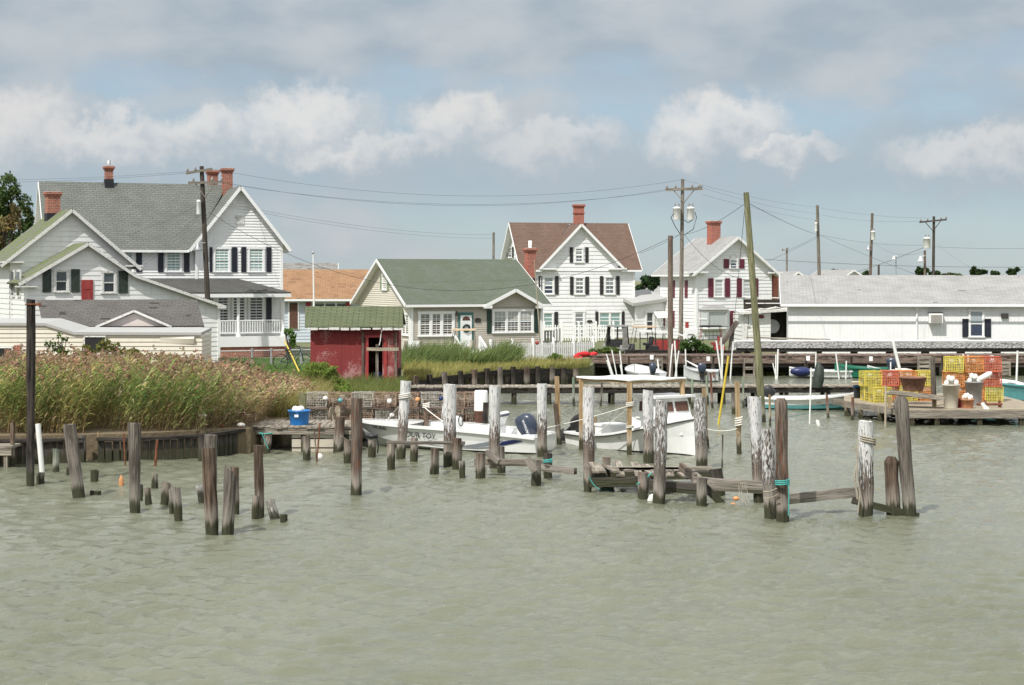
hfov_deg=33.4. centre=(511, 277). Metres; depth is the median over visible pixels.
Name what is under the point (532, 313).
window
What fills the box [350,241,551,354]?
taupe cottage
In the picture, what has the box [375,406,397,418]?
crab pot
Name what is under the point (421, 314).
window
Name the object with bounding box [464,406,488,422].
crab pot
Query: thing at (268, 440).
piling
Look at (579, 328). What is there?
picket fence
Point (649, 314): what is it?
glass door
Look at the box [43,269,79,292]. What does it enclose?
window
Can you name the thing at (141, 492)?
piling
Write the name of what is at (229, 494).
piling
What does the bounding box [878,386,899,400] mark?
crab pot
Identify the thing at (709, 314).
bay window
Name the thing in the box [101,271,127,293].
window
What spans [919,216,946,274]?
utility pole
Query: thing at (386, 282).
window
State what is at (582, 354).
red tarp
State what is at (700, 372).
skiff
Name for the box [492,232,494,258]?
utility pole
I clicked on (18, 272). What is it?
window
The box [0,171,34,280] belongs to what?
tree
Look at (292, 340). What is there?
shrub
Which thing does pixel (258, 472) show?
piling
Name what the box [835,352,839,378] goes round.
plastic pole
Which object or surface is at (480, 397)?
upturned bucket
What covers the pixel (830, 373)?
skiff
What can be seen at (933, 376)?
piling
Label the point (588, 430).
piling
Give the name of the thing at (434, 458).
piling
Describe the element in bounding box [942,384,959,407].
plastic can
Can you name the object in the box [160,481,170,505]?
piling
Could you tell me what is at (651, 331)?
ramp railing
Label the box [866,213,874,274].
utility pole
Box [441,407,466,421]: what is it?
crab pot
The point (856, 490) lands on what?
rope
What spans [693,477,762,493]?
plank
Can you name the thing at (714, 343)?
golf cart
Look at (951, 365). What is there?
crab pot
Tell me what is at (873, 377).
crab pot
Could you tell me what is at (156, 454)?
iron stake
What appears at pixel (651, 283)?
tree
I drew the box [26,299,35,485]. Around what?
piling
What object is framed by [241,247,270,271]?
window
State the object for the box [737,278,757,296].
window
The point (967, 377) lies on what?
crab pot
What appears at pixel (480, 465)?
piling
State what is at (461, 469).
piling
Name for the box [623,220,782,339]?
maroon shutter house
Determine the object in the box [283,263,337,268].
torn roof house
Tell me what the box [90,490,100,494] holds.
piling
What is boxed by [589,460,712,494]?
broken platform
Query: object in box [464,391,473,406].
crab pot
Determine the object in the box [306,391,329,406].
crab pot
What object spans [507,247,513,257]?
window
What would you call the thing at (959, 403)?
red bucket
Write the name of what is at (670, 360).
plastic pole
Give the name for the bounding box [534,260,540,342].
wooden pole
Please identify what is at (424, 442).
plank
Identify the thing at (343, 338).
red shed
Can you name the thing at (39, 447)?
plastic pipe
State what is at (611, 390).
boardwalk
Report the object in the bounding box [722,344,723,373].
plastic pole
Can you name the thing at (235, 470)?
piling
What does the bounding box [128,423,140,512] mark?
piling
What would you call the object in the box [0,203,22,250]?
tree
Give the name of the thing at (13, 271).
window
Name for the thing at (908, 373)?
crab pot
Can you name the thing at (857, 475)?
rope
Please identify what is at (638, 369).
skiff
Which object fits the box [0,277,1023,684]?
water
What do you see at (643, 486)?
piling
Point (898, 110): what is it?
sky
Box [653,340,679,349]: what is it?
red skirting
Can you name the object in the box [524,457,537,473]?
plank
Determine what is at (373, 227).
power line
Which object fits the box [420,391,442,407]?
crab pot
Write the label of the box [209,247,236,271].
window
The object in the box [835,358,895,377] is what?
skiff
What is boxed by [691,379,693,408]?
wooden post
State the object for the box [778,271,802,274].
house
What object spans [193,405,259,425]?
net heap
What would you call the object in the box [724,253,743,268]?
window
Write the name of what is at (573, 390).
wooden post
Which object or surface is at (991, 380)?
crab pot
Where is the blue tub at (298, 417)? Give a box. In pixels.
[287,409,310,424]
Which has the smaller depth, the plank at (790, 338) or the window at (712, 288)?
the plank at (790, 338)
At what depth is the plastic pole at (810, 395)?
55.83 m
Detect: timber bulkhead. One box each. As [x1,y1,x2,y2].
[0,438,84,464]
[97,426,256,462]
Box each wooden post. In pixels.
[553,404,561,444]
[554,376,560,442]
[572,377,574,405]
[600,382,602,405]
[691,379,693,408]
[702,388,708,446]
[705,375,708,404]
[709,373,713,407]
[731,392,734,413]
[735,382,741,453]
[742,377,744,407]
[769,394,770,425]
[825,394,829,417]
[851,396,853,419]
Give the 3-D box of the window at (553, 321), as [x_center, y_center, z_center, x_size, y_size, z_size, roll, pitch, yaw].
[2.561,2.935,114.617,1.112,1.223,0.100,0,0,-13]
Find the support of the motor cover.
on the skiff at (830, 373)
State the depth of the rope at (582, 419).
46.15 m
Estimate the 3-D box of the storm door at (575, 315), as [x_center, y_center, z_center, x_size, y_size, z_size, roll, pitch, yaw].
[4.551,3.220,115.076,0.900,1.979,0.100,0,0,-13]
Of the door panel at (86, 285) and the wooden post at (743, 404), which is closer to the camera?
the wooden post at (743, 404)
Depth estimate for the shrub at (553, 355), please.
79.48 m
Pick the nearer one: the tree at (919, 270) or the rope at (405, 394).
the rope at (405, 394)
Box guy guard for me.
[284,341,299,371]
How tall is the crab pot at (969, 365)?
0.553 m
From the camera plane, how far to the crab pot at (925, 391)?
58.76 m
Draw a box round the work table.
[883,390,944,407]
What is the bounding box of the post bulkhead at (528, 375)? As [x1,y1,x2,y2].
[411,366,578,397]
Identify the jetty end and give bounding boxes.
[0,443,21,467]
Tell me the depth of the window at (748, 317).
94.82 m
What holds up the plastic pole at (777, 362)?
in the water
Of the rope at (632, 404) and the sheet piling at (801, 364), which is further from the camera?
the sheet piling at (801, 364)
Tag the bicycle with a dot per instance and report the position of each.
(287, 362)
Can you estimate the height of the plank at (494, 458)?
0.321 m
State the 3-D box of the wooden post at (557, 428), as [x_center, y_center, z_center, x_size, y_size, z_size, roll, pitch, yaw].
[1.329,4.458,48.917,0.304,1.694,0.144,0,0,0]
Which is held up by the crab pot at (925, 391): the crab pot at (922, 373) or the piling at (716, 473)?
the crab pot at (922, 373)
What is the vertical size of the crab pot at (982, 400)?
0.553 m
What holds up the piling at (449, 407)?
in the water
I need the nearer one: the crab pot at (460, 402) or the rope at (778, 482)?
the rope at (778, 482)
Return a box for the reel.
[977,400,1001,407]
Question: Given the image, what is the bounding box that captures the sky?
[0,0,1023,276]
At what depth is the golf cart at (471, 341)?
82.11 m
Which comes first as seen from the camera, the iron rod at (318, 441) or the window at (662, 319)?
the iron rod at (318, 441)
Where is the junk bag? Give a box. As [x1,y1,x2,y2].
[372,371,381,377]
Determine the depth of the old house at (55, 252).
78.39 m
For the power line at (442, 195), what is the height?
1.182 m
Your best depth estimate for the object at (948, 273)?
199.47 m
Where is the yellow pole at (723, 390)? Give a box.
[717,356,729,424]
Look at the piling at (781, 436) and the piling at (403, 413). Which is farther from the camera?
the piling at (403, 413)
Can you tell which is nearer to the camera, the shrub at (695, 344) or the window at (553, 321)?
the shrub at (695, 344)
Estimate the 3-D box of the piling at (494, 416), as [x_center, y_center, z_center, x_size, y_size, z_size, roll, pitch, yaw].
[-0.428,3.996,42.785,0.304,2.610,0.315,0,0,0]
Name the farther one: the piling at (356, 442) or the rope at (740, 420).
the rope at (740, 420)
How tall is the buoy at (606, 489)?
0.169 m
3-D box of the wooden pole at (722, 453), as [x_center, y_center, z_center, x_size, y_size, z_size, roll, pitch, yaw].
[5.272,4.522,42.786,0.058,1.156,0.040,0,0,0]
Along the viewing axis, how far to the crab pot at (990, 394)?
58.37 m
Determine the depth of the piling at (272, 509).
33.60 m
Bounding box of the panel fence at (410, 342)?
[404,341,423,348]
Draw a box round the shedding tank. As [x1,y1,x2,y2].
[733,340,1023,353]
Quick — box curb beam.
[625,350,741,353]
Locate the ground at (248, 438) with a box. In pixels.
[0,284,1023,461]
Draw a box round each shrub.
[44,332,68,357]
[81,337,140,369]
[283,327,297,359]
[302,361,353,405]
[545,352,565,361]
[586,345,620,353]
[678,335,716,353]
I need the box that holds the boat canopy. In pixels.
[576,375,685,454]
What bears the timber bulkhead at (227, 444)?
in the water
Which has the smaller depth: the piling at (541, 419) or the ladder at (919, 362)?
the piling at (541, 419)
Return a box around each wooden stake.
[314,430,316,459]
[884,386,886,425]
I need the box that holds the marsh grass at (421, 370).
[402,354,590,381]
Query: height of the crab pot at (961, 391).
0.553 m
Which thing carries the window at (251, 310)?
in the farmhouse
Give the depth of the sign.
89.85 m
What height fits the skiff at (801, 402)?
0.971 m
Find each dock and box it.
[254,419,350,451]
[579,353,1023,375]
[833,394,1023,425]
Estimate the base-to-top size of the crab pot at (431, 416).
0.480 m
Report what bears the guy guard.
on the ground at (248, 438)
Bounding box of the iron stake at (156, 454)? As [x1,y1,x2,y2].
[154,440,158,465]
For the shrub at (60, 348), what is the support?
on the ground at (248, 438)
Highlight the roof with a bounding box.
[37,300,203,327]
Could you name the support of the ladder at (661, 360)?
on the water
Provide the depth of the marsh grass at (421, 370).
73.96 m
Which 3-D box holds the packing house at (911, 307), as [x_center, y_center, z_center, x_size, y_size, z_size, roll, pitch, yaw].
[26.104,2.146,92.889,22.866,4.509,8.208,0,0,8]
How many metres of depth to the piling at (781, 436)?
33.22 m
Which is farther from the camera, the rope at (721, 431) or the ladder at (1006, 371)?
the ladder at (1006, 371)
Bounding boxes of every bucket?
[474,390,487,410]
[853,385,863,397]
[958,398,961,407]
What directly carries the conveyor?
on the ground at (248, 438)
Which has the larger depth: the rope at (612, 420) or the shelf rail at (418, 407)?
the shelf rail at (418, 407)
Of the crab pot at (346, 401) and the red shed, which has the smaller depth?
the crab pot at (346, 401)
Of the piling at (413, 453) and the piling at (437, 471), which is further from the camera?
the piling at (413, 453)
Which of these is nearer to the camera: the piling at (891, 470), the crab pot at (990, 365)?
the piling at (891, 470)
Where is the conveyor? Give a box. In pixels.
[719,320,738,349]
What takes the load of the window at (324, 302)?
in the orange roof cottage at (333, 288)
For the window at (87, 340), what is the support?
in the siding annex
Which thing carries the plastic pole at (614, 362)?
in the water
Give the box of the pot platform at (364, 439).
[317,419,475,441]
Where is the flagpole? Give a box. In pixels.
[312,251,314,305]
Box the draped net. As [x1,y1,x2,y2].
[812,362,823,387]
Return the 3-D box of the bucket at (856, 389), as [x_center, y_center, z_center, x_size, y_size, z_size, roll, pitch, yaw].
[12.228,4.010,60.200,0.410,0.500,0.400,0,0,0]
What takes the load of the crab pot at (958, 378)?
on the crab pot at (961, 391)
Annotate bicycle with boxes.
[273,346,309,368]
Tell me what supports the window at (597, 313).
in the brown roof house at (578, 245)
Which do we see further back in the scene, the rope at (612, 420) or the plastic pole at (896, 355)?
the plastic pole at (896, 355)
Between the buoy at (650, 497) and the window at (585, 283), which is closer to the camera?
the buoy at (650, 497)
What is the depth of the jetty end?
42.70 m
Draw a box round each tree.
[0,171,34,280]
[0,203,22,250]
[635,273,659,291]
[914,266,940,274]
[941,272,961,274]
[969,265,987,274]
[990,270,1000,274]
[1005,266,1020,274]
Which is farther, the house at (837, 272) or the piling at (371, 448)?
the house at (837, 272)
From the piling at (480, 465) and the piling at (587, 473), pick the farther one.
the piling at (480, 465)
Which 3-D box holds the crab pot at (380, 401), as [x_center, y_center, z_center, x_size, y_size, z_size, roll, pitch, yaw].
[-3.652,3.569,49.871,0.687,0.480,0.686,0,0,5]
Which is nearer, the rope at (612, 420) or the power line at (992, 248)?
the rope at (612, 420)
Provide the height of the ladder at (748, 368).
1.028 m
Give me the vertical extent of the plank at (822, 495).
0.310 m
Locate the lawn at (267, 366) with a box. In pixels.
[217,357,309,377]
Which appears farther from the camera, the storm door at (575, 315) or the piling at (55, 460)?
the storm door at (575, 315)
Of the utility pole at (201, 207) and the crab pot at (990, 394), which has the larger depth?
the utility pole at (201, 207)
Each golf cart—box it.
[451,329,476,350]
[602,325,629,353]
[628,326,659,349]
[699,325,725,349]
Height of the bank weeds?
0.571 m
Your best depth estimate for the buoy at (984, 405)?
55.13 m
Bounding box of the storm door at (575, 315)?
[573,310,585,335]
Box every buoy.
[119,475,123,485]
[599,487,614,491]
[647,494,652,500]
[976,371,991,380]
[981,402,988,408]
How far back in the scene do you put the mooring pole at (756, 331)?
56.31 m
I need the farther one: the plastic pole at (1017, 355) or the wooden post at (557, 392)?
the plastic pole at (1017, 355)
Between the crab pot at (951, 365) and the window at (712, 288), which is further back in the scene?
the window at (712, 288)
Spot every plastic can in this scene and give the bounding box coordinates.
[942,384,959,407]
[964,381,983,405]
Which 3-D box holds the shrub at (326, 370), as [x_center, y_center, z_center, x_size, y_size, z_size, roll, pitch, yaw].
[-6.238,3.596,57.051,2.035,1.639,1.687,0,0,0]
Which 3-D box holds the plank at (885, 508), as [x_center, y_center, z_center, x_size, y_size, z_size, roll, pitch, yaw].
[7.481,4.632,34.200,1.359,0.466,0.100,0,0,0]
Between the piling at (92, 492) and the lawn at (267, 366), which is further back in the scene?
the lawn at (267, 366)
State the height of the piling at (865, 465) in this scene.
2.436 m
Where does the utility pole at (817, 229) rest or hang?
on the ground at (248, 438)
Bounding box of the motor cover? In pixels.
[790,367,809,375]
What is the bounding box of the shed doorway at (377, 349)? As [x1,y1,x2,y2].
[367,330,398,378]
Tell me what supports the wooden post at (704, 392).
in the water
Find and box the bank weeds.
[298,372,413,400]
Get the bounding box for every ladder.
[653,357,662,370]
[743,358,754,376]
[917,356,930,369]
[998,361,1010,375]
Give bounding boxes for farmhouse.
[34,160,291,357]
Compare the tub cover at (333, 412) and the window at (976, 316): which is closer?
the tub cover at (333, 412)
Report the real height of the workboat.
1.881 m
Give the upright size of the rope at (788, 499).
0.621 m
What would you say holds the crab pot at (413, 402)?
on the crab pot at (413, 414)
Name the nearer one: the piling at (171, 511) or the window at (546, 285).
the piling at (171, 511)
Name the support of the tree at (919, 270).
on the ground at (248, 438)
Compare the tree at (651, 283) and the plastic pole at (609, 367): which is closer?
the plastic pole at (609, 367)
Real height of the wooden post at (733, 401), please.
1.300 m
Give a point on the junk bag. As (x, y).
(380, 375)
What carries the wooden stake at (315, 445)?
in the water
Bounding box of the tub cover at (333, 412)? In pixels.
[329,406,340,425]
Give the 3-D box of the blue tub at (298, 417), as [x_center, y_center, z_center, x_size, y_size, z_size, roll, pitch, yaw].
[-5.910,3.890,47.400,0.650,0.400,0.650,0,0,0]
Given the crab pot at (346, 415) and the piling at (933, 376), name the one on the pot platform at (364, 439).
the crab pot at (346, 415)
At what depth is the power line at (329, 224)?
98.92 m
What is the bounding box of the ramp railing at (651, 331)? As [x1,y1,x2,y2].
[639,330,687,349]
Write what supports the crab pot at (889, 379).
on the crab pot at (894, 396)
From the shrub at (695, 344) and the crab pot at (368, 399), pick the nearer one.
the crab pot at (368, 399)
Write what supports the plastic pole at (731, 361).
in the water
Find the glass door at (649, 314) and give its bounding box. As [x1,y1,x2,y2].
[644,310,654,329]
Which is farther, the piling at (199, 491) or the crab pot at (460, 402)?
the crab pot at (460, 402)
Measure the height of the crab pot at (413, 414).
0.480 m
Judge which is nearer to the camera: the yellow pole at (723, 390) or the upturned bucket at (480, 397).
the upturned bucket at (480, 397)
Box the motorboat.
[362,405,555,453]
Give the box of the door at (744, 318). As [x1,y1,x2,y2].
[742,316,746,339]
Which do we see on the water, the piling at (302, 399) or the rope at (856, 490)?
the piling at (302, 399)
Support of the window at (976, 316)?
in the packing house at (911, 307)
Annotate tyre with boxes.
[366,433,378,453]
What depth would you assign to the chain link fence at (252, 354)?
79.99 m
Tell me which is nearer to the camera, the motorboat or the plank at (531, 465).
the plank at (531, 465)
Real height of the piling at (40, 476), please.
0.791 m
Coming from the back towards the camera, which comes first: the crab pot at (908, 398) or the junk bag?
the junk bag
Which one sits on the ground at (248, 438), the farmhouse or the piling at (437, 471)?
the farmhouse
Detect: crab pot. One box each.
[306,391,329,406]
[307,406,327,419]
[328,391,353,406]
[328,406,350,419]
[350,409,377,418]
[351,391,375,406]
[373,391,398,406]
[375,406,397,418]
[395,390,421,406]
[396,409,419,419]
[417,406,440,420]
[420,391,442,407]
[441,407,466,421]
[456,391,465,406]
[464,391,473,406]
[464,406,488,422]
[859,370,881,386]
[860,385,882,400]
[868,386,891,402]
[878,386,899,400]
[879,370,898,385]
[895,370,916,385]
[896,386,917,400]
[912,385,931,400]
[915,370,930,386]
[942,370,964,386]
[943,356,963,372]
[959,371,982,384]
[959,386,965,397]
[962,356,983,372]
[963,386,984,401]
[980,356,1001,371]
[981,370,1001,386]
[983,385,1003,401]
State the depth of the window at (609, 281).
115.58 m
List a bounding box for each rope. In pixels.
[399,392,410,398]
[543,458,552,462]
[547,406,625,427]
[597,409,626,432]
[626,401,633,406]
[707,428,736,431]
[731,210,744,352]
[735,416,742,426]
[775,479,789,484]
[788,484,789,515]
[854,447,857,498]
[856,439,860,512]
[858,435,875,445]
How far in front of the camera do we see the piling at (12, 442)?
42.98 m
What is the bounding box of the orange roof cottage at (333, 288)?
[283,269,368,341]
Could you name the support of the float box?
on the water
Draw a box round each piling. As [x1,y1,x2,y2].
[10,422,14,466]
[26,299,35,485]
[36,472,44,483]
[53,448,58,471]
[63,424,84,497]
[79,434,85,461]
[90,469,98,481]
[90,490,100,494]
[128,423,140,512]
[140,484,142,500]
[144,487,151,504]
[151,473,157,488]
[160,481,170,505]
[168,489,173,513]
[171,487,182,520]
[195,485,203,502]
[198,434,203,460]
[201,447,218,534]
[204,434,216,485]
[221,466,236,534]
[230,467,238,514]
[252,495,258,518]
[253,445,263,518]
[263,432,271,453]
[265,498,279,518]
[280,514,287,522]
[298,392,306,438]
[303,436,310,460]
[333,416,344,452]
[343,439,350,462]
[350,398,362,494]
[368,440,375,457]
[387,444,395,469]
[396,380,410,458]
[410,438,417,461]
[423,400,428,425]
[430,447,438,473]
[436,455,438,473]
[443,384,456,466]
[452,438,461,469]
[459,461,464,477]
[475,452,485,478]
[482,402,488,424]
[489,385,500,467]
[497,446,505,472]
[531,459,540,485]
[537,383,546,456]
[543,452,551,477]
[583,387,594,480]
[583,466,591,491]
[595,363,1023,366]
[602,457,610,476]
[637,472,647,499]
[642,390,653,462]
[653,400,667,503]
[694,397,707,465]
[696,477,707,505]
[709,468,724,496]
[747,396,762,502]
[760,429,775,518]
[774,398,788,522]
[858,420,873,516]
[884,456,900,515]
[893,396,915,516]
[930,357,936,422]
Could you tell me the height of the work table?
0.576 m
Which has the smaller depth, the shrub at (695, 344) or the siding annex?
the siding annex
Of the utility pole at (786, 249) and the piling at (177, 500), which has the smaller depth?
the piling at (177, 500)
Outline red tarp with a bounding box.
[573,351,596,357]
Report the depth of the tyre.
45.32 m
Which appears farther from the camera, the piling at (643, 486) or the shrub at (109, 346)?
the shrub at (109, 346)
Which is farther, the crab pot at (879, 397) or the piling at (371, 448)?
the crab pot at (879, 397)
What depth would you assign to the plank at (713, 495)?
35.85 m
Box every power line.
[2,173,183,182]
[25,172,176,179]
[209,202,456,237]
[209,212,666,290]
[210,200,492,234]
[214,169,677,195]
[223,182,659,205]
[223,183,660,204]
[682,204,743,234]
[750,204,814,233]
[765,259,939,266]
[825,237,913,273]
[947,247,1023,248]
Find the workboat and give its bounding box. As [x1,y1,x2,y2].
[554,393,695,455]
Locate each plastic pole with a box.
[606,360,613,374]
[611,350,616,374]
[669,344,672,376]
[674,341,676,376]
[716,341,721,378]
[720,337,722,378]
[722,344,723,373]
[730,341,733,378]
[775,354,776,378]
[776,349,778,378]
[809,368,811,423]
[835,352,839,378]
[845,361,846,378]
[891,341,902,376]
[1015,351,1018,380]
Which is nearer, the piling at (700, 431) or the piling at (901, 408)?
the piling at (901, 408)
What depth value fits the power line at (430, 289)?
82.41 m
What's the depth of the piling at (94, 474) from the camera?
39.92 m
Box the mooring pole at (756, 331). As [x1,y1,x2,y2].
[743,192,765,422]
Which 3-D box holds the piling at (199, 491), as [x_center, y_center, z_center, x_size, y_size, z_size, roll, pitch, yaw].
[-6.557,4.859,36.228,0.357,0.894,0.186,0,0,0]
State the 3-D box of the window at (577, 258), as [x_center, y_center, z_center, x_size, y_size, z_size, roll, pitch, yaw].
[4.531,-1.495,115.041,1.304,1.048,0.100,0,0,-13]
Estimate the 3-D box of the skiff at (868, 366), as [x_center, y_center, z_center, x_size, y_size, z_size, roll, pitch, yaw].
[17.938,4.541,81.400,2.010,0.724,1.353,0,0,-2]
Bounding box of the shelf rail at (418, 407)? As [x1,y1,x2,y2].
[308,406,473,408]
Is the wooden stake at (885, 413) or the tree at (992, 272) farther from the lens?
the tree at (992, 272)
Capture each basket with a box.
[474,411,482,422]
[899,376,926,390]
[961,399,973,408]
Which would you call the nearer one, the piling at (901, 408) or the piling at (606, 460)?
the piling at (901, 408)
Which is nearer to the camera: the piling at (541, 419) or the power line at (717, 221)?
the piling at (541, 419)
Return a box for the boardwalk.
[384,384,853,404]
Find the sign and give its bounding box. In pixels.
[684,328,697,342]
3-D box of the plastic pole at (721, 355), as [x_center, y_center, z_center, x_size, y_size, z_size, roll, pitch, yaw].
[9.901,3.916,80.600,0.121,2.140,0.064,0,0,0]
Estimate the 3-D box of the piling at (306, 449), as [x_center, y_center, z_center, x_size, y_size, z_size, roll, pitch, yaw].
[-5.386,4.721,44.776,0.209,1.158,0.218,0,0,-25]
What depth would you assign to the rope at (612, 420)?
46.48 m
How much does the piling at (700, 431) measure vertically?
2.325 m
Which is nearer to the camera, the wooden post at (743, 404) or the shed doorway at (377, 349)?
the wooden post at (743, 404)
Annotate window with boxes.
[0,347,12,357]
[11,270,14,296]
[16,270,20,296]
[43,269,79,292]
[83,336,106,351]
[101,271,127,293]
[124,252,141,271]
[158,252,189,271]
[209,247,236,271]
[216,297,271,322]
[231,297,246,322]
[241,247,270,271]
[248,297,264,322]
[311,301,348,305]
[380,274,388,290]
[401,313,408,335]
[417,311,455,336]
[487,309,538,333]
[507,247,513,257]
[538,276,558,294]
[543,312,557,329]
[570,247,588,262]
[570,277,588,294]
[595,311,624,329]
[600,276,619,294]
[661,317,664,326]
[698,304,728,328]
[708,278,729,296]
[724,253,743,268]
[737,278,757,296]
[747,316,749,325]
[968,309,984,337]
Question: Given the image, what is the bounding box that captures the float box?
[292,434,350,451]
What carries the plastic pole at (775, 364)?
in the water
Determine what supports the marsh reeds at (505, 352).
on the ground at (248, 438)
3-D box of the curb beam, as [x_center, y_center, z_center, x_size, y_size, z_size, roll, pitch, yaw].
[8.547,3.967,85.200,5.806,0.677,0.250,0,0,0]
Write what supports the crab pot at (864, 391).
on the dock at (1009, 408)
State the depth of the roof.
71.14 m
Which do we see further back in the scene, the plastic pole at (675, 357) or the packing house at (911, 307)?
the packing house at (911, 307)
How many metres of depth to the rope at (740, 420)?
46.11 m
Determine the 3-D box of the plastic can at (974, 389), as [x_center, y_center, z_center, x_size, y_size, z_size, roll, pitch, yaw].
[15.371,3.860,56.800,0.626,0.790,0.617,0,0,0]
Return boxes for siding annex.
[0,318,211,363]
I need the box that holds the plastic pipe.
[35,424,44,471]
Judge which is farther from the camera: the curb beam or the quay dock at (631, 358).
the curb beam
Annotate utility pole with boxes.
[186,166,222,299]
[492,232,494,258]
[665,179,702,341]
[668,236,672,376]
[782,247,787,270]
[815,205,820,274]
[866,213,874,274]
[917,250,925,274]
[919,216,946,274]
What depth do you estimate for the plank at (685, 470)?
37.08 m
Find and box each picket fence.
[489,336,593,359]
[543,321,614,341]
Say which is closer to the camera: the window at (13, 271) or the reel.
the reel
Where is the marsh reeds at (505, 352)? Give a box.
[401,333,530,369]
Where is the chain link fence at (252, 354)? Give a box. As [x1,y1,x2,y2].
[220,348,309,364]
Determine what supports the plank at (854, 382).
on the bucket at (856, 389)
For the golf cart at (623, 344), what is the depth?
88.67 m
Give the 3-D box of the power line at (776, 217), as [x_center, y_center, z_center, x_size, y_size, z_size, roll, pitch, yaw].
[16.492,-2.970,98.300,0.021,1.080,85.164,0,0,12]
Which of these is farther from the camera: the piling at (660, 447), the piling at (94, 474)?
the piling at (94, 474)
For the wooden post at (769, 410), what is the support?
in the water
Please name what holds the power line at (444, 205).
attached to the utility pole at (678, 212)
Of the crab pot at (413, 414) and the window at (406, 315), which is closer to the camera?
the crab pot at (413, 414)
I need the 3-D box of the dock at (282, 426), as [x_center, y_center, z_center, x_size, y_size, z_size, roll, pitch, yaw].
[-5.733,4.698,47.927,2.808,1.209,2.408,0,0,0]
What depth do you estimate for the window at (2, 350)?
66.68 m
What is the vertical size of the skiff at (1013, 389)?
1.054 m
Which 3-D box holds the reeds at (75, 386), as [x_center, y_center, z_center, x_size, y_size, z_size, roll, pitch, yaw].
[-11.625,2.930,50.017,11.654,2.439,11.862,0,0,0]
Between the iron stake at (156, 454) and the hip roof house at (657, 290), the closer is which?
the iron stake at (156, 454)
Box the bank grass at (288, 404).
[267,368,342,418]
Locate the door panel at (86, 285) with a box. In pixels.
[81,280,92,299]
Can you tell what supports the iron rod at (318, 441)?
in the water
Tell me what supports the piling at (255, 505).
in the water
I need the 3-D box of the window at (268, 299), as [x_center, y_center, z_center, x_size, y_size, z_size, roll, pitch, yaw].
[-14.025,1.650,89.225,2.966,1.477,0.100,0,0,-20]
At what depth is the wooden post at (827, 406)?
58.15 m
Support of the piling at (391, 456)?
in the water
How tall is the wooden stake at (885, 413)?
1.604 m
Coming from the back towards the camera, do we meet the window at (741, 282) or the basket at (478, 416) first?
the window at (741, 282)
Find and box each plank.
[386,441,464,444]
[474,458,542,466]
[485,450,500,463]
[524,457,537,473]
[541,464,576,474]
[679,463,697,480]
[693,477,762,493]
[707,484,725,502]
[746,337,830,339]
[789,487,858,503]
[851,381,861,384]
[851,497,919,516]
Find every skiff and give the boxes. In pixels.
[625,362,666,376]
[684,360,718,381]
[744,385,853,409]
[789,366,853,377]
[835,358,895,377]
[867,365,911,372]
[986,379,1023,400]
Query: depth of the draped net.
64.06 m
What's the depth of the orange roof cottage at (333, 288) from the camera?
108.35 m
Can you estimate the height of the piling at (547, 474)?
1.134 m
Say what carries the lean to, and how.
on the ground at (248, 438)
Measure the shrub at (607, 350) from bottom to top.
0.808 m
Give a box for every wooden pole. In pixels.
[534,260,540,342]
[721,434,722,467]
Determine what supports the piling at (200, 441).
in the water
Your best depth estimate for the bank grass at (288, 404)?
50.53 m
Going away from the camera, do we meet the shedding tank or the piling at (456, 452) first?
the piling at (456, 452)
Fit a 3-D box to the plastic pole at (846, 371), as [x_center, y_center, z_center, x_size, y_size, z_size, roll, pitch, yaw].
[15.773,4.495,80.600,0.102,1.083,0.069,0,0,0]
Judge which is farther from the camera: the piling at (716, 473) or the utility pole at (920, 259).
the utility pole at (920, 259)
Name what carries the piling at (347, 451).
in the water
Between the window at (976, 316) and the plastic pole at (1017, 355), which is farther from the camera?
the window at (976, 316)
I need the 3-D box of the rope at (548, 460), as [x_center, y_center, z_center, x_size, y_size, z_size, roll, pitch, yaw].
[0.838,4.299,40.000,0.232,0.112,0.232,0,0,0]
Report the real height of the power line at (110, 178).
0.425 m
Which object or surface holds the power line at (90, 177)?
attached to the utility pole at (201, 207)
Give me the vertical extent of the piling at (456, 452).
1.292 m
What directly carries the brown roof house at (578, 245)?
on the ground at (248, 438)
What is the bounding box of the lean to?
[733,297,786,348]
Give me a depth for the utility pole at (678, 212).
94.89 m
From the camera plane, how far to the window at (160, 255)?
88.27 m
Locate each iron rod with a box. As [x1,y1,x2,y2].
[123,433,125,464]
[316,423,320,461]
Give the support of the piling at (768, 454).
in the water
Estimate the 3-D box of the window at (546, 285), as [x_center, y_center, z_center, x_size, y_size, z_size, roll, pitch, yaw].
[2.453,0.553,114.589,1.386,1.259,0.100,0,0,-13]
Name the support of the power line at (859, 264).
attached to the utility pole at (786, 249)
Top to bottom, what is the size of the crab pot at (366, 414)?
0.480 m
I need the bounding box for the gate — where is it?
[543,328,560,349]
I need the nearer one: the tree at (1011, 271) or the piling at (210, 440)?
the piling at (210, 440)
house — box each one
[0,191,225,361]
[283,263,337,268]
[500,204,641,337]
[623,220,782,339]
[647,286,659,293]
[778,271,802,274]
[778,275,1023,353]
[811,269,861,274]
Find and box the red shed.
[305,306,405,379]
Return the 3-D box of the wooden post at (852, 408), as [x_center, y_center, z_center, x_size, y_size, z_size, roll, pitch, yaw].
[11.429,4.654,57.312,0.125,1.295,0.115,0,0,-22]
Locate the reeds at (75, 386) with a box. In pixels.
[0,342,320,433]
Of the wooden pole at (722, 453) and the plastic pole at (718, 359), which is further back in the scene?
the plastic pole at (718, 359)
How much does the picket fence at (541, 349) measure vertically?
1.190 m
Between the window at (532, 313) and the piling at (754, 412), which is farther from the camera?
the window at (532, 313)
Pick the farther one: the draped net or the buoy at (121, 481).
the draped net
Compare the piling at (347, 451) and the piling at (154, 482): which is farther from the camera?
the piling at (347, 451)
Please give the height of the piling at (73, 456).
2.137 m

